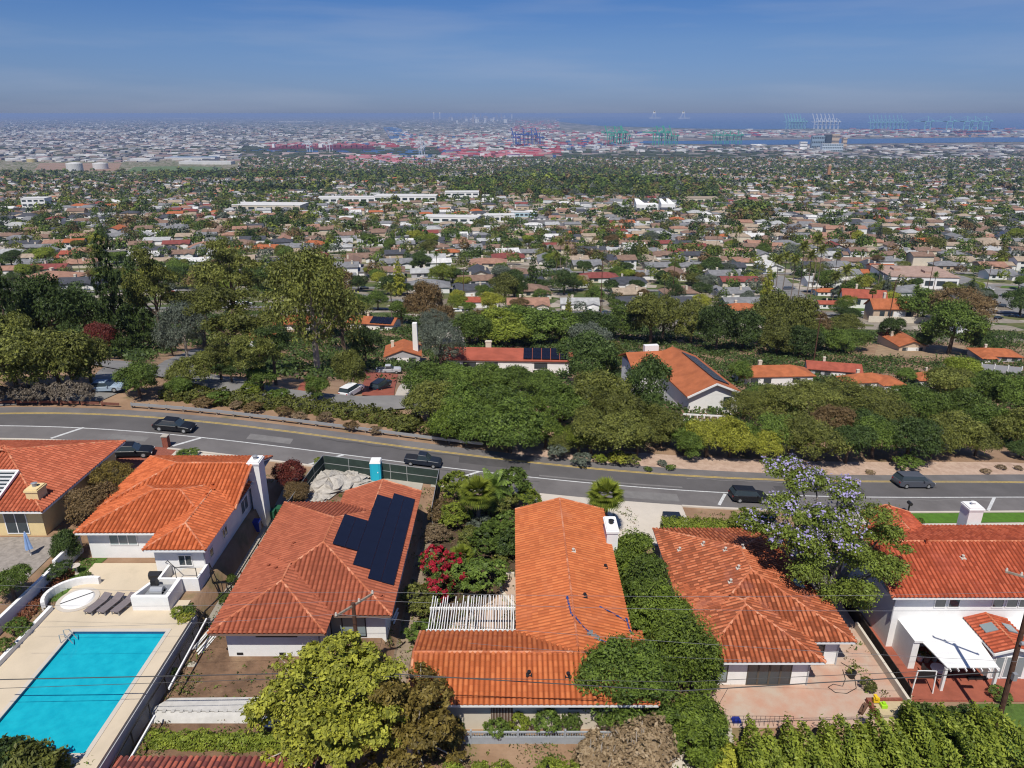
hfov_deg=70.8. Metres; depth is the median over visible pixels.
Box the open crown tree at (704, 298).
[691,293,711,305]
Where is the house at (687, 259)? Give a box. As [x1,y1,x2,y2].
[673,255,693,261]
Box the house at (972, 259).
[939,254,976,265]
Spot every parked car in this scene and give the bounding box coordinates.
[88,379,123,392]
[115,441,154,457]
[152,416,196,433]
[338,382,364,395]
[369,378,391,389]
[376,364,400,373]
[404,451,441,468]
[662,511,683,527]
[728,485,768,503]
[891,471,935,488]
[1008,314,1020,317]
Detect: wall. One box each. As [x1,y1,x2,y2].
[0,568,57,633]
[0,606,52,665]
[40,576,101,610]
[52,536,83,569]
[99,614,198,767]
[500,572,515,609]
[854,622,920,714]
[868,314,930,323]
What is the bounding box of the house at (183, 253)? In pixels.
[167,248,197,257]
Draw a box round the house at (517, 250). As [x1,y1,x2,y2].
[494,246,520,252]
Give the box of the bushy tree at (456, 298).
[447,294,467,307]
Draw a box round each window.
[2,514,30,533]
[108,535,138,545]
[177,555,193,565]
[209,545,213,558]
[222,524,227,539]
[240,494,248,515]
[256,636,296,636]
[330,617,366,636]
[463,362,475,366]
[534,363,546,368]
[568,707,615,709]
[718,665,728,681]
[763,378,771,382]
[924,281,933,285]
[933,600,946,607]
[936,281,944,285]
[947,600,960,607]
[991,600,1004,607]
[1005,600,1018,607]
[1017,600,1023,607]
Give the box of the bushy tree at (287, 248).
[276,246,293,257]
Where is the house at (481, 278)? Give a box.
[456,272,495,283]
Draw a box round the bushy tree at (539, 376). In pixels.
[525,367,560,392]
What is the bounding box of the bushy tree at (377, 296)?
[366,289,388,309]
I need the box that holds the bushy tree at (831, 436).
[793,418,853,461]
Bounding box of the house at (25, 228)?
[20,227,37,233]
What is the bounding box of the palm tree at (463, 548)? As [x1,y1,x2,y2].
[448,542,474,569]
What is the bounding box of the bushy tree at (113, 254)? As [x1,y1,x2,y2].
[108,252,120,261]
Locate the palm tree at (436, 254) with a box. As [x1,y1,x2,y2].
[433,250,438,261]
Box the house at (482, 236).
[474,235,490,239]
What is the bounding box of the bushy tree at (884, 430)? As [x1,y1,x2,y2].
[856,414,899,457]
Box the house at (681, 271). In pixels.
[662,266,685,280]
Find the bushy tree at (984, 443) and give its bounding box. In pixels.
[962,423,1004,456]
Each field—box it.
[34,163,121,170]
[127,166,220,171]
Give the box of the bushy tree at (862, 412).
[833,406,886,427]
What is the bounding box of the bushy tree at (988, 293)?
[976,289,993,297]
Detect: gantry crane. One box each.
[302,140,312,151]
[414,143,424,154]
[511,128,519,144]
[511,128,528,144]
[520,128,537,144]
[535,128,543,143]
[601,126,621,143]
[605,125,614,142]
[608,126,627,143]
[621,125,630,143]
[642,126,663,144]
[650,126,669,144]
[663,125,672,144]
[669,125,678,144]
[705,131,721,143]
[712,131,728,143]
[722,131,735,143]
[735,130,743,143]
[915,116,934,129]
[937,116,956,130]
[957,116,973,130]
[962,116,981,130]
[976,116,992,129]
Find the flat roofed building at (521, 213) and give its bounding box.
[511,211,535,216]
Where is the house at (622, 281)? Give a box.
[610,274,647,287]
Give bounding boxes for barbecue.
[148,571,161,579]
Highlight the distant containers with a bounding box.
[257,119,1016,165]
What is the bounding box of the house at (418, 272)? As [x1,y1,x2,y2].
[410,265,443,277]
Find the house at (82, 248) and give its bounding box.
[71,247,105,251]
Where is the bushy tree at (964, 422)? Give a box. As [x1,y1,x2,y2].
[925,409,989,451]
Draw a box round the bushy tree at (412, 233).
[406,229,421,243]
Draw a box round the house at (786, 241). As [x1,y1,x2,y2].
[773,240,794,244]
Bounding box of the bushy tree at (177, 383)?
[162,376,194,395]
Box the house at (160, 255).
[127,251,163,259]
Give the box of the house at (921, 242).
[906,238,933,246]
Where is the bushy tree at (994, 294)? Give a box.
[981,287,998,298]
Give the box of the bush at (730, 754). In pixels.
[712,738,744,767]
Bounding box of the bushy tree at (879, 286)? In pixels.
[873,280,898,290]
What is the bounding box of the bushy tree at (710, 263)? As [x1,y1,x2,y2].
[699,256,724,269]
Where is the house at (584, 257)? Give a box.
[565,254,588,264]
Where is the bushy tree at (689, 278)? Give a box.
[686,272,701,283]
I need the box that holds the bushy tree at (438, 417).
[425,400,471,441]
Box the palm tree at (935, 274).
[932,271,939,288]
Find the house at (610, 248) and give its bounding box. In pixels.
[606,246,630,253]
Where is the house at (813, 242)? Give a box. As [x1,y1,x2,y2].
[803,239,827,245]
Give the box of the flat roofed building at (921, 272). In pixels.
[870,265,960,288]
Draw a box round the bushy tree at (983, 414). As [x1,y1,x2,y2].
[966,403,1016,439]
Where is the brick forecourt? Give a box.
[362,371,397,395]
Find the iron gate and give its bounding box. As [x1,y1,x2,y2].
[209,563,230,597]
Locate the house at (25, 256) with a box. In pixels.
[3,253,36,261]
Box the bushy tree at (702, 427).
[685,414,729,457]
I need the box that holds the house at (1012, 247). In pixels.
[1004,245,1023,250]
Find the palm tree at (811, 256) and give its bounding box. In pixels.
[803,248,818,297]
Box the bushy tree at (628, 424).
[588,409,648,454]
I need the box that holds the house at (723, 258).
[697,255,728,262]
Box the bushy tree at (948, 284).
[942,281,958,290]
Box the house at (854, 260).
[837,256,873,264]
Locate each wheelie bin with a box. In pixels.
[252,518,261,531]
[270,508,275,519]
[274,505,281,515]
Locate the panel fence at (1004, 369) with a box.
[981,363,1022,374]
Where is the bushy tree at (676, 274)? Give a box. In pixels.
[668,269,680,277]
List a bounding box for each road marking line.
[0,425,991,497]
[10,413,1023,482]
[26,412,1020,481]
[51,427,83,438]
[172,437,200,445]
[718,494,725,504]
[987,497,995,510]
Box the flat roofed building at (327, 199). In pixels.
[314,196,373,202]
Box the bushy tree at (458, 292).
[449,289,465,296]
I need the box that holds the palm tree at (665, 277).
[660,273,669,293]
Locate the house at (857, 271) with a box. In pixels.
[824,268,863,279]
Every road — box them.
[0,192,1023,314]
[0,367,125,405]
[0,407,1023,510]
[94,360,433,410]
[156,349,201,376]
[360,294,402,300]
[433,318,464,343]
[764,275,820,311]
[959,276,1023,313]
[961,284,1019,286]
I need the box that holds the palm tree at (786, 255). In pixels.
[782,250,791,289]
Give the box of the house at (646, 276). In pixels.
[635,269,656,279]
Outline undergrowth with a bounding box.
[13,308,1023,448]
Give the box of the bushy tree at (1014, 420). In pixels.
[989,407,1023,440]
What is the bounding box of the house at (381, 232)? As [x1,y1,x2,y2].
[368,229,385,235]
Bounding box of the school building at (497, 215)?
[484,213,514,221]
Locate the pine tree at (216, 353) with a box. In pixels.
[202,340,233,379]
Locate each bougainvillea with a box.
[417,543,449,574]
[420,574,455,604]
[433,552,476,592]
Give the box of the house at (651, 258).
[638,254,659,264]
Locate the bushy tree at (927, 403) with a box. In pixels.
[896,387,953,418]
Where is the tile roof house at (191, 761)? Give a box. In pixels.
[109,755,317,767]
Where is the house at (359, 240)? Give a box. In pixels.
[357,238,383,245]
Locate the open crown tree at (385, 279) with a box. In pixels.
[379,274,405,294]
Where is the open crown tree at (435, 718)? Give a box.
[339,661,466,767]
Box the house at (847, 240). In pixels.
[830,239,854,245]
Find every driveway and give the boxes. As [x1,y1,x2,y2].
[116,447,175,473]
[298,377,329,390]
[368,479,422,489]
[395,384,410,394]
[531,493,686,544]
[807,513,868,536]
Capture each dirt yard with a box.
[134,627,381,767]
[327,488,350,501]
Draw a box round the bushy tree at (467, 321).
[448,311,493,343]
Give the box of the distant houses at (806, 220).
[0,157,1023,242]
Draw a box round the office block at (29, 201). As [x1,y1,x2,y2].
[20,196,52,207]
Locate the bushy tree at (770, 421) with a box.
[756,412,799,456]
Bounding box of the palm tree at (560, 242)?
[556,238,564,267]
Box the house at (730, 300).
[718,294,759,303]
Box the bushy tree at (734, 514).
[725,506,768,528]
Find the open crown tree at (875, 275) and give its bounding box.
[864,272,882,286]
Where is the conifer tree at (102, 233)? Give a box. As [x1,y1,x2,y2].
[98,222,107,238]
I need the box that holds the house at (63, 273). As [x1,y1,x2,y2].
[22,267,84,280]
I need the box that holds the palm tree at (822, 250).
[815,243,828,295]
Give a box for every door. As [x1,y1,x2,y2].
[82,286,93,289]
[367,325,378,329]
[371,465,379,480]
[476,303,485,307]
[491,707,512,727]
[500,363,531,371]
[745,665,759,684]
[757,665,770,684]
[768,665,781,684]
[772,378,791,385]
[779,665,792,684]
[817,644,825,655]
[831,372,844,375]
[860,300,866,307]
[893,312,905,316]
[907,348,918,350]
[990,656,1005,677]
[1000,656,1011,677]
[1015,656,1023,677]
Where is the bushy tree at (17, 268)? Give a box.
[13,263,32,273]
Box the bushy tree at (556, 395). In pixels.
[531,379,591,423]
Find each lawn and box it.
[911,512,1023,522]
[967,704,1023,765]
[1000,286,1017,288]
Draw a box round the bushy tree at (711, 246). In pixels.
[705,244,723,254]
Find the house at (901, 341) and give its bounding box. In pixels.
[877,329,928,350]
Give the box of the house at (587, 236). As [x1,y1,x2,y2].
[576,233,595,241]
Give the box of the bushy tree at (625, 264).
[620,262,634,267]
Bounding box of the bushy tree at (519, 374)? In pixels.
[490,364,534,392]
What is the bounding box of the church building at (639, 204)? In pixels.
[634,198,657,211]
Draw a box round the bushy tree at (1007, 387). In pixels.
[993,374,1023,408]
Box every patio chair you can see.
[921,663,928,669]
[947,668,955,676]
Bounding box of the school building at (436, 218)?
[422,214,480,222]
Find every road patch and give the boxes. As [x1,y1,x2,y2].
[107,434,148,441]
[246,434,292,443]
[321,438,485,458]
[459,455,529,469]
[623,490,678,500]
[687,478,782,482]
[773,486,864,491]
[836,499,1001,500]
[895,483,935,487]
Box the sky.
[0,0,1023,115]
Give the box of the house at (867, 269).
[859,261,893,273]
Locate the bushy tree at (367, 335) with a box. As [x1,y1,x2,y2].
[343,323,382,362]
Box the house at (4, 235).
[0,232,22,237]
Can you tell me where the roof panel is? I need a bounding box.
[149,697,256,722]
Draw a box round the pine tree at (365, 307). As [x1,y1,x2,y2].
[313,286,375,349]
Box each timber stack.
[191,630,216,654]
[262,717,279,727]
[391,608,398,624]
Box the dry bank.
[874,344,964,358]
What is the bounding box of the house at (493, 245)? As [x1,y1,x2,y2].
[483,244,512,251]
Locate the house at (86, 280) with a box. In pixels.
[58,274,107,289]
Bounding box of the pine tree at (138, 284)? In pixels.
[120,244,184,349]
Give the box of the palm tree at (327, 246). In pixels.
[322,242,331,257]
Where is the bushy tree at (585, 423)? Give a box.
[565,403,618,454]
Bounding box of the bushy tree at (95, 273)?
[88,267,107,276]
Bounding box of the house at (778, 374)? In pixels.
[732,360,815,385]
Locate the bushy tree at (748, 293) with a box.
[740,290,755,296]
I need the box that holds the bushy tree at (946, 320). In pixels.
[917,297,992,353]
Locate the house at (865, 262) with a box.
[859,259,880,268]
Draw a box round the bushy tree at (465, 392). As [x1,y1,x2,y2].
[431,379,486,410]
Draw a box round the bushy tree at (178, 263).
[164,259,188,278]
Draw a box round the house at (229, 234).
[221,232,240,238]
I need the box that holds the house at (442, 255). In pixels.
[425,252,445,257]
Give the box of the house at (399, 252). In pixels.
[384,248,411,257]
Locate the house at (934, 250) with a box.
[910,246,940,253]
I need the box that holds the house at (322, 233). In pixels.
[312,232,329,235]
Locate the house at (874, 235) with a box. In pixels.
[863,234,886,241]
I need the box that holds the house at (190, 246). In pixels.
[186,239,223,248]
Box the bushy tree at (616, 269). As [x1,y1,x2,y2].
[609,266,622,274]
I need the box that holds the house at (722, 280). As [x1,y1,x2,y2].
[716,273,759,286]
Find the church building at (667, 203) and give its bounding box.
[658,198,675,209]
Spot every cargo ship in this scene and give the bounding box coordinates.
[269,144,308,149]
[314,144,374,149]
[941,130,992,132]
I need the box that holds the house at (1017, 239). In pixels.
[1005,238,1023,242]
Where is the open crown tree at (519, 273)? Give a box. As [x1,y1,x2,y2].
[505,268,528,283]
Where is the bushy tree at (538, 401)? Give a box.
[511,391,546,416]
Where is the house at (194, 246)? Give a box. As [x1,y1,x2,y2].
[189,243,207,254]
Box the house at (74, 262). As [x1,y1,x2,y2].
[63,258,99,267]
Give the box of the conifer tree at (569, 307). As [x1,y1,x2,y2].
[565,293,572,311]
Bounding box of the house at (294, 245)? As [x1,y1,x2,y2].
[284,242,313,247]
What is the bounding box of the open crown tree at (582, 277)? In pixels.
[567,275,588,290]
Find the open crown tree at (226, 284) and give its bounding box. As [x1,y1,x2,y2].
[217,279,229,288]
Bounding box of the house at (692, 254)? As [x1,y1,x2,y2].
[676,249,705,258]
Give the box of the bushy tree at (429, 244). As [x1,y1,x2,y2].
[419,239,437,253]
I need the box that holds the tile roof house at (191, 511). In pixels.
[73,454,272,574]
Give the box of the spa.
[55,587,99,612]
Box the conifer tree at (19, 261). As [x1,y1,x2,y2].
[16,254,25,274]
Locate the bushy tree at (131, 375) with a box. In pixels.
[110,360,159,398]
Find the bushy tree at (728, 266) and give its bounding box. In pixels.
[722,262,736,269]
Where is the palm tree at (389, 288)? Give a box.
[384,281,396,316]
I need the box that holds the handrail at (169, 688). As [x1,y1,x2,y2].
[128,618,207,759]
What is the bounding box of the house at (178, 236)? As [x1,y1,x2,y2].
[174,233,201,243]
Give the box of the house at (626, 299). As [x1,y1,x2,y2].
[615,292,692,307]
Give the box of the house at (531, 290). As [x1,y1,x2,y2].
[512,284,552,298]
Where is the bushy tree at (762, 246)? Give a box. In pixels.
[754,242,772,251]
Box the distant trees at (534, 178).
[0,154,1023,311]
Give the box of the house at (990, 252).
[965,248,997,258]
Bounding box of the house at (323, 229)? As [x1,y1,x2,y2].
[317,226,339,234]
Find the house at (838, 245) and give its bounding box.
[825,241,841,247]
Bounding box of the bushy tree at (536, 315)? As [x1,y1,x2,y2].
[499,303,564,343]
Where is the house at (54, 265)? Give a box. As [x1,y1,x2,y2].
[30,261,72,273]
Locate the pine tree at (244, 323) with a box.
[181,286,280,369]
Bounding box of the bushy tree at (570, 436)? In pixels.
[561,424,594,452]
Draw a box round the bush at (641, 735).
[602,712,682,767]
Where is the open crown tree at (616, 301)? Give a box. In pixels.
[608,297,625,307]
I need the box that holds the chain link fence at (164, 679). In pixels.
[110,518,273,767]
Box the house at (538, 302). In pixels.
[506,294,550,309]
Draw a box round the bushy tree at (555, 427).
[530,411,564,447]
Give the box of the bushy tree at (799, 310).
[772,293,821,330]
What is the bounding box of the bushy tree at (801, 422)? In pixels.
[768,410,817,456]
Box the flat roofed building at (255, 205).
[229,202,308,209]
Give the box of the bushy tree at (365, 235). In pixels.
[360,233,377,247]
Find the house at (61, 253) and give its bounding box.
[55,248,83,259]
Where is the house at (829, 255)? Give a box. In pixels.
[814,251,835,258]
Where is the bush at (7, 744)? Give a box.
[0,733,39,767]
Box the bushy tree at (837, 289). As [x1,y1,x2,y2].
[829,285,841,296]
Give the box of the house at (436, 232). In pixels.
[422,230,438,234]
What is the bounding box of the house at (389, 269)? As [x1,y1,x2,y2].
[378,265,404,275]
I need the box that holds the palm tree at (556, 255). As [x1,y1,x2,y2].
[552,250,559,270]
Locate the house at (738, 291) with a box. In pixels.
[711,285,750,296]
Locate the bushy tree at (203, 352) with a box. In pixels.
[193,348,225,366]
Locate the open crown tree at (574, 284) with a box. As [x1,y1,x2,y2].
[567,277,582,290]
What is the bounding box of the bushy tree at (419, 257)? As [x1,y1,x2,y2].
[409,251,432,267]
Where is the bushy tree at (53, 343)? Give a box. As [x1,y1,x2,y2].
[9,324,95,384]
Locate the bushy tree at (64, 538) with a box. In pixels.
[48,528,82,557]
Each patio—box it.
[0,537,54,588]
[450,576,515,629]
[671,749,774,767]
[680,597,898,727]
[869,626,1023,701]
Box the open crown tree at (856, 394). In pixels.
[795,373,886,410]
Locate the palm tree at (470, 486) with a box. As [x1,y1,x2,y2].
[456,473,497,521]
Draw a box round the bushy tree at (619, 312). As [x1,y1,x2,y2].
[602,304,647,339]
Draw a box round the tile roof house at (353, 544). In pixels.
[206,479,421,655]
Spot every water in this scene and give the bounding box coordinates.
[243,149,317,151]
[336,149,432,155]
[384,127,412,139]
[556,117,1023,131]
[560,142,621,149]
[640,137,1023,144]
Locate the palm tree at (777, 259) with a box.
[772,253,785,290]
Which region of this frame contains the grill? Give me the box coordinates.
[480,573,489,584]
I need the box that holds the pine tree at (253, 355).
[228,332,288,389]
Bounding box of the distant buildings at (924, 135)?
[556,129,1023,137]
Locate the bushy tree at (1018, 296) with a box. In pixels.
[1001,287,1023,315]
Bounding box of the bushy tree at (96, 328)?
[81,321,115,346]
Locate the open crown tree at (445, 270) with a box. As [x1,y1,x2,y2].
[426,262,457,279]
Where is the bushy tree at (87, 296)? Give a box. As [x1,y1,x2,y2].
[53,285,104,330]
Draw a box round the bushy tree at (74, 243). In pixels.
[69,239,87,247]
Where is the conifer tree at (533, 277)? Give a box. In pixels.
[527,252,539,283]
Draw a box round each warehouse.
[32,131,101,131]
[72,154,106,155]
[130,158,154,161]
[163,118,196,118]
[165,157,219,159]
[178,161,234,164]
[279,121,313,121]
[447,139,492,140]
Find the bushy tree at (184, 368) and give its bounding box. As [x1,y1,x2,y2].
[161,352,216,387]
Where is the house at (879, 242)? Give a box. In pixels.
[867,239,883,245]
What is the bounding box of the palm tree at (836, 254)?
[832,252,841,269]
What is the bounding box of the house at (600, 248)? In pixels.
[579,245,606,250]
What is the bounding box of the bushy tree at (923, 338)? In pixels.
[915,331,933,345]
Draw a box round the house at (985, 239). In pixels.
[974,237,1000,244]
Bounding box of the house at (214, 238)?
[205,237,232,241]
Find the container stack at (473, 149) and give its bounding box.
[466,149,480,150]
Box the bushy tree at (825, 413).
[808,403,858,428]
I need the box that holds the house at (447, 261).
[414,258,451,267]
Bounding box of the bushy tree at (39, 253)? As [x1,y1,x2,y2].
[31,246,55,258]
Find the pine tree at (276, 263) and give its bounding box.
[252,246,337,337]
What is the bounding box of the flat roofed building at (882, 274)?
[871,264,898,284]
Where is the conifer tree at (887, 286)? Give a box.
[881,272,891,291]
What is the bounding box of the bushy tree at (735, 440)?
[711,412,757,457]
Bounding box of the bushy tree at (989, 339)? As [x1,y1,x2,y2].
[958,331,1002,347]
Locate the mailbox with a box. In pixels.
[907,500,912,510]
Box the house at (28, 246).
[21,242,51,249]
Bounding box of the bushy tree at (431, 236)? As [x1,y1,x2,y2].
[421,232,438,240]
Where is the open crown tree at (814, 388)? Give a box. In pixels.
[762,378,845,414]
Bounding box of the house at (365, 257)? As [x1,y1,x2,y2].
[346,250,375,262]
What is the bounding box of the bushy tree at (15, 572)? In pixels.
[0,563,32,600]
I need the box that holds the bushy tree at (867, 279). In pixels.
[856,274,874,288]
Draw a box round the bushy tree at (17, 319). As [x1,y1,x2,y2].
[0,309,34,372]
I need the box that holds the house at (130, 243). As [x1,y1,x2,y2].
[127,239,154,247]
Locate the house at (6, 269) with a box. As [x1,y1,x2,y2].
[0,263,13,273]
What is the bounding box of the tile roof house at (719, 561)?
[652,527,857,685]
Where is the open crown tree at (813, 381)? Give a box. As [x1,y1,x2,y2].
[798,378,837,401]
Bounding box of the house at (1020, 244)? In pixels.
[1001,241,1023,246]
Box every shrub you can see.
[0,385,12,399]
[0,636,15,651]
[1,616,32,636]
[5,384,33,401]
[25,381,51,401]
[40,559,72,580]
[44,382,69,401]
[55,380,85,400]
[76,382,95,401]
[80,570,91,576]
[169,605,182,617]
[169,667,178,674]
[175,447,199,455]
[175,610,195,623]
[179,602,196,613]
[189,396,215,407]
[204,390,230,402]
[216,591,229,603]
[226,573,237,583]
[228,400,242,407]
[236,383,260,396]
[242,401,261,412]
[266,388,292,400]
[274,406,295,415]
[291,411,306,419]
[315,411,332,420]
[343,420,359,428]
[369,426,381,433]
[390,413,420,431]
[399,582,436,615]
[402,618,440,640]
[416,421,439,434]
[420,522,452,541]
[425,497,457,521]
[435,470,470,497]
[438,500,473,527]
[440,432,458,438]
[442,761,464,767]
[449,717,464,729]
[456,524,481,545]
[457,556,510,591]
[461,518,514,554]
[466,514,494,527]
[470,759,488,767]
[480,489,518,515]
[482,717,511,738]
[489,528,514,555]
[490,758,516,767]
[491,510,514,534]
[491,553,508,561]
[495,466,532,503]
[509,710,530,730]
[514,487,541,505]
[530,707,561,734]
[533,756,566,767]
[547,444,567,457]
[561,712,582,730]
[563,758,584,767]
[570,452,591,466]
[592,453,607,462]
[608,450,626,463]
[624,453,641,463]
[657,459,667,466]
[666,464,676,469]
[860,676,877,692]
[866,469,875,473]
[892,454,926,469]
[980,468,992,473]
[988,684,1013,704]
[995,464,1006,468]
[1013,465,1023,469]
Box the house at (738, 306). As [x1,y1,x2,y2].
[727,300,752,312]
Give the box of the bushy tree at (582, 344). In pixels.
[555,329,621,375]
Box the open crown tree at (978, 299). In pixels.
[926,285,1000,323]
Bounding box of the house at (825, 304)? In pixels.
[817,298,846,308]
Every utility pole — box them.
[335,590,373,631]
[600,260,602,312]
[813,316,824,360]
[886,280,896,333]
[995,568,1023,730]
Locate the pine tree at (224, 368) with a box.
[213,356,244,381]
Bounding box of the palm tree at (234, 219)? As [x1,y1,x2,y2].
[232,217,238,231]
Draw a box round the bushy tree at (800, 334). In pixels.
[780,325,826,355]
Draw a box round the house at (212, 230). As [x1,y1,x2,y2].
[202,229,224,235]
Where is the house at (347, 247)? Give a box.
[328,242,352,250]
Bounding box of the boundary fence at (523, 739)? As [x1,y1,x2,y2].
[433,729,613,743]
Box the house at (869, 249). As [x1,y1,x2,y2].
[867,248,876,254]
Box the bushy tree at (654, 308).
[626,290,679,343]
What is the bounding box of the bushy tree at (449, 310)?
[429,303,455,340]
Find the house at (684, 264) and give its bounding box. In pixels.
[679,260,707,270]
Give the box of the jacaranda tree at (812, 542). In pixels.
[734,453,915,616]
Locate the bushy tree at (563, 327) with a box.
[533,308,582,340]
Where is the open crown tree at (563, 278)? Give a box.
[547,268,578,293]
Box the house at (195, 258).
[181,256,210,263]
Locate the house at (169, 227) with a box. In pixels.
[160,224,188,229]
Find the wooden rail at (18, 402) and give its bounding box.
[0,400,118,405]
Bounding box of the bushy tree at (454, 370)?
[438,360,480,383]
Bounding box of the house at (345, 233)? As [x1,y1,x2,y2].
[337,231,353,235]
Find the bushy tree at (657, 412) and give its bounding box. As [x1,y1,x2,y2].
[643,402,684,446]
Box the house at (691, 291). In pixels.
[658,285,699,295]
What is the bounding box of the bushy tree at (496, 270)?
[491,263,512,276]
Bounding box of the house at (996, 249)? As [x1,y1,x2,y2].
[981,245,1000,251]
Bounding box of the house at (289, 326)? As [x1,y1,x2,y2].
[266,311,316,329]
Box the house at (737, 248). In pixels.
[723,248,751,253]
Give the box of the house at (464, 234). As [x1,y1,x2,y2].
[450,233,467,239]
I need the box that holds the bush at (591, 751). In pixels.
[569,727,629,767]
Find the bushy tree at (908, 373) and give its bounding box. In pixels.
[895,367,918,382]
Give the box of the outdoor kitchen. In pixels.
[130,578,183,609]
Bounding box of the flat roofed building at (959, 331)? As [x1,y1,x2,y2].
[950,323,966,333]
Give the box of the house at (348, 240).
[333,238,352,243]
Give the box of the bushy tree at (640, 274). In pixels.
[632,272,645,276]
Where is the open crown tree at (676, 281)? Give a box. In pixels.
[662,276,679,284]
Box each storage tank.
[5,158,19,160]
[26,158,36,161]
[65,162,83,170]
[92,162,108,168]
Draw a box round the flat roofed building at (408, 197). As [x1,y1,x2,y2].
[374,194,437,202]
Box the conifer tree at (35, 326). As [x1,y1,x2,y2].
[18,268,58,332]
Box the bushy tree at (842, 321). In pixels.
[829,313,866,330]
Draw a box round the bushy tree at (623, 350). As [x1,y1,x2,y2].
[595,341,625,364]
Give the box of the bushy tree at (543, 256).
[541,251,553,266]
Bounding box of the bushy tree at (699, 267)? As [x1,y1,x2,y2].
[689,264,703,273]
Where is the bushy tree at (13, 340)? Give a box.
[0,322,52,395]
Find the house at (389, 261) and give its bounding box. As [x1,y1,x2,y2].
[379,256,412,268]
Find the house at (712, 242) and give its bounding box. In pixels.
[696,240,719,244]
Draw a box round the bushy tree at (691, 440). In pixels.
[673,427,708,458]
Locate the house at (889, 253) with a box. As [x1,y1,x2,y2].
[874,250,905,259]
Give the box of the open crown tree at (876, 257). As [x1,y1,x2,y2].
[870,254,884,262]
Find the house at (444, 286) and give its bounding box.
[408,276,450,292]
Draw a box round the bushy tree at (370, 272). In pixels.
[368,269,382,277]
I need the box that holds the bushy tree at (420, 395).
[399,378,456,417]
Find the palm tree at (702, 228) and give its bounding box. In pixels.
[698,224,705,239]
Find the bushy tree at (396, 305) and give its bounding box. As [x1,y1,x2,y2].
[388,300,411,323]
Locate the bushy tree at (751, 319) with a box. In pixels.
[722,306,766,349]
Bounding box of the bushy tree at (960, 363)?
[942,356,983,373]
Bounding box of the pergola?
[426,594,514,631]
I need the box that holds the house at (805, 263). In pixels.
[790,259,822,271]
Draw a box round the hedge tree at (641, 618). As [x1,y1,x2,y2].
[626,576,695,635]
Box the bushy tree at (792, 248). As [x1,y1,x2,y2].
[784,243,800,255]
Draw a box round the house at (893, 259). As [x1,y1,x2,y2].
[878,255,901,264]
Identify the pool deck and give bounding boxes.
[0,563,195,767]
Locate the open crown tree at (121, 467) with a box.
[86,459,134,487]
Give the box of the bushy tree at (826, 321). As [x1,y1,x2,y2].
[811,311,834,331]
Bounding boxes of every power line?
[0,600,350,605]
[0,670,949,688]
[0,671,999,691]
[4,585,334,592]
[75,614,330,626]
[339,614,1021,661]
[367,600,999,610]
[392,592,1016,596]
[472,643,738,659]
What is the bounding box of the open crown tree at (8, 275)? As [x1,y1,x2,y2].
[1,271,20,280]
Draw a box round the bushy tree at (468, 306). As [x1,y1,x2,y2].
[462,302,476,311]
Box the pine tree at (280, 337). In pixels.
[252,322,291,384]
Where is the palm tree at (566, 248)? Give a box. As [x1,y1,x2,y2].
[563,244,570,267]
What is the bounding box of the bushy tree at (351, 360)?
[330,346,366,383]
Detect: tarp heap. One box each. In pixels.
[304,490,327,501]
[308,469,353,498]
[342,470,371,487]
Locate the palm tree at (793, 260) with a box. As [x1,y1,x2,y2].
[788,252,802,297]
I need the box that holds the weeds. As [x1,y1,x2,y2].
[0,475,1012,767]
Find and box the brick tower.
[826,164,831,174]
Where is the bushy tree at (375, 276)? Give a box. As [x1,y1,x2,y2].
[370,271,385,286]
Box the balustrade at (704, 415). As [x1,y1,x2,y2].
[683,413,724,420]
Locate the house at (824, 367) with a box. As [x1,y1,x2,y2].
[804,356,863,375]
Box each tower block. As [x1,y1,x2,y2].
[798,142,807,149]
[810,136,826,147]
[820,143,843,151]
[824,135,831,142]
[830,134,839,142]
[841,138,847,147]
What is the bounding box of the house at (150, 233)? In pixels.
[139,231,154,240]
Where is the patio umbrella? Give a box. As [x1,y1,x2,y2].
[23,531,32,555]
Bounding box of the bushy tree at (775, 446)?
[749,429,784,459]
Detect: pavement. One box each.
[172,451,215,455]
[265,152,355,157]
[921,522,1023,524]
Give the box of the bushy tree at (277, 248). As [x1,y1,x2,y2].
[273,244,291,256]
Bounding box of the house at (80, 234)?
[69,233,86,236]
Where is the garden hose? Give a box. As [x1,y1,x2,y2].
[828,662,856,693]
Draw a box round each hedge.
[0,735,74,767]
[142,726,332,753]
[158,384,423,431]
[660,514,737,528]
[706,754,986,767]
[726,699,1023,767]
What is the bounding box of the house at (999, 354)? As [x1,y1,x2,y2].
[967,344,1023,362]
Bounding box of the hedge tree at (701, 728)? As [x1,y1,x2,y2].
[661,685,730,767]
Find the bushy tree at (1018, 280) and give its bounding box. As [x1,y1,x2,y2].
[1013,275,1023,284]
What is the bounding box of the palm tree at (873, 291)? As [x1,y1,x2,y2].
[869,288,876,297]
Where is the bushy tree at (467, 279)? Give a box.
[454,276,471,283]
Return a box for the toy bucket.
[879,701,887,708]
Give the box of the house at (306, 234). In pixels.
[281,232,308,238]
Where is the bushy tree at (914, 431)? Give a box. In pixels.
[886,414,945,459]
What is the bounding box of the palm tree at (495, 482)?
[474,468,512,514]
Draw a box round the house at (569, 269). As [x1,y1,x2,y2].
[541,267,571,278]
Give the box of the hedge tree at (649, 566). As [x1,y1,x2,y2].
[619,551,676,621]
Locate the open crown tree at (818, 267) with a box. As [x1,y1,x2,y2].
[803,261,825,272]
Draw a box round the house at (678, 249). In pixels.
[664,248,694,253]
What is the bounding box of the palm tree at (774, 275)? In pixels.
[772,272,776,290]
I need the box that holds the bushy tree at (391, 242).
[383,237,395,247]
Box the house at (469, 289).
[451,282,492,295]
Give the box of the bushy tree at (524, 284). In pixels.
[502,274,529,297]
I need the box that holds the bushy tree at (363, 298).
[351,292,370,313]
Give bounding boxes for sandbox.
[865,697,904,724]
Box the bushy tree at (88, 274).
[86,270,95,276]

